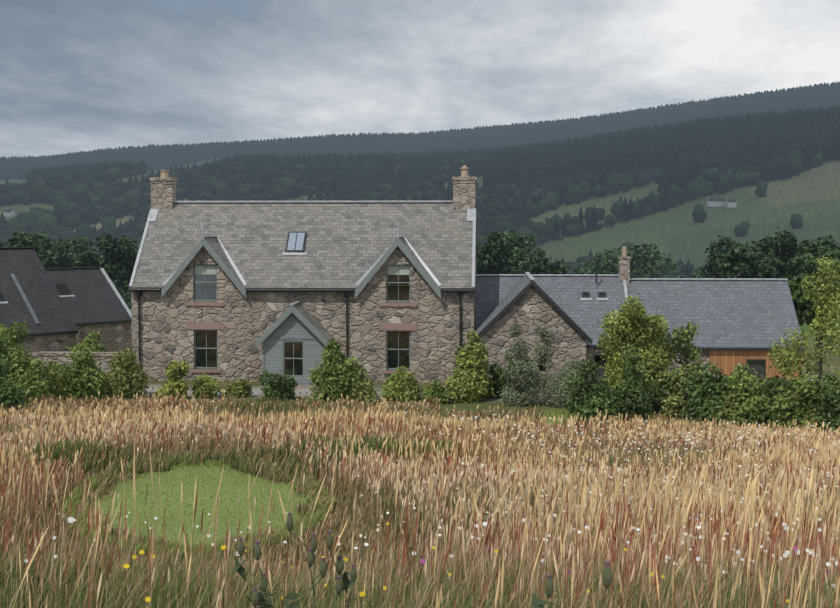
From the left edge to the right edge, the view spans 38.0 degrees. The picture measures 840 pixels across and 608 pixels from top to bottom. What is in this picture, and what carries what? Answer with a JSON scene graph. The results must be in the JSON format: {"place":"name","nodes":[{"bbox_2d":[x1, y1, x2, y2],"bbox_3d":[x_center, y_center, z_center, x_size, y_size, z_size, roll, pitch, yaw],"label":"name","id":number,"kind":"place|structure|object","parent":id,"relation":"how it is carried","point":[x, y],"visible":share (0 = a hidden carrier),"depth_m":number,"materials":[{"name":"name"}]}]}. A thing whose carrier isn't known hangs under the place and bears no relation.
{"place":"outdoors","nodes":[
{"label":"outdoors","id":0,"kind":"place"},
{"bbox_2d":[0,389,839,607],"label":"meadow","id":1,"kind":"structure","parent":0,"point":[787,482],"depth_m":16.25,"materials":[{"name":"beige plant"}]},
{"bbox_2d":[0,146,839,568],"bbox_3d":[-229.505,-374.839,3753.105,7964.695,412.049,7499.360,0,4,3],"label":"ground","id":2,"kind":"structure","parent":0,"point":[678,232],"depth_m":979.89,"materials":[{"name":"green plant"}]},
{"bbox_2d":[0,247,131,356],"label":"outbuilding","id":3,"kind":"structure","parent":2,"relation":"on","point":[59,309],"depth_m":54.31,"materials":[{"name":"stone"}]},
{"bbox_2d":[26,351,120,375],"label":"garden wall","id":4,"kind":"structure","parent":2,"relation":"on","point":[62,358],"depth_m":51.18,"materials":[{"name":"stone"}]},
{"bbox_2d":[129,165,476,387],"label":"house","id":5,"kind":"structure","parent":2,"relation":"on","point":[381,291],"depth_m":50.47,"materials":[{"name":"stone"}]},
{"bbox_2d":[63,408,574,557],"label":"lawn turf","id":6,"kind":"structure","parent":2,"relation":"on","point":[327,495],"depth_m":20.42,"materials":[{"name":"green plant"}]},
{"bbox_2d":[3,196,736,216],"bbox_3d":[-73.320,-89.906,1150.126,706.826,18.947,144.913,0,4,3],"label":"farmsteads","id":7,"kind":"structure","parent":2,"relation":"on","point":[719,202],"depth_m":1068.78,"materials":[{"name":"grey"}]},
{"bbox_2d":[0,82,839,306],"bbox_3d":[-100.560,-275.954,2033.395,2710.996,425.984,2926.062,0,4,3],"label":"woods","id":8,"kind":"object","parent":2,"relation":"on","point":[793,131],"visible":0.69,"depth_m":1323.94,"materials":[{"name":"green plant"}]},
{"bbox_2d":[0,256,839,436],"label":"shrubs","id":9,"kind":"object","parent":2,"relation":"on","point":[651,382],"visible":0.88,"depth_m":43.47,"materials":[{"name":"green plant"}]},
{"bbox_2d":[0,226,839,328],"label":"trees","id":10,"kind":"object","parent":2,"relation":"on","point":[770,257],"visible":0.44,"depth_m":170.22,"materials":[{"name":"green plant"}]},
{"bbox_2d":[230,512,612,607],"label":"thistle","id":11,"kind":"object","parent":2,"relation":"on","point":[607,576],"depth_m":4.31,"materials":[{"name":"green plant"}]},
{"bbox_2d":[57,241,819,378],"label":"tree trunks","id":12,"kind":"object","parent":2,"relation":"on","point":[817,345],"depth_m":58.92,"materials":[{"name":"brown plant"}]},
{"bbox_2d":[474,246,804,394],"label":"annex building","id":13,"kind":"structure","parent":2,"relation":"on","point":[741,320],"depth_m":51.33,"materials":[{"name":"stone"}]},
{"bbox_2d":[0,0,839,158],"label":"sky","id":14,"kind":"structure","parent":0,"point":[76,75],"materials":[{"name":"grey"}]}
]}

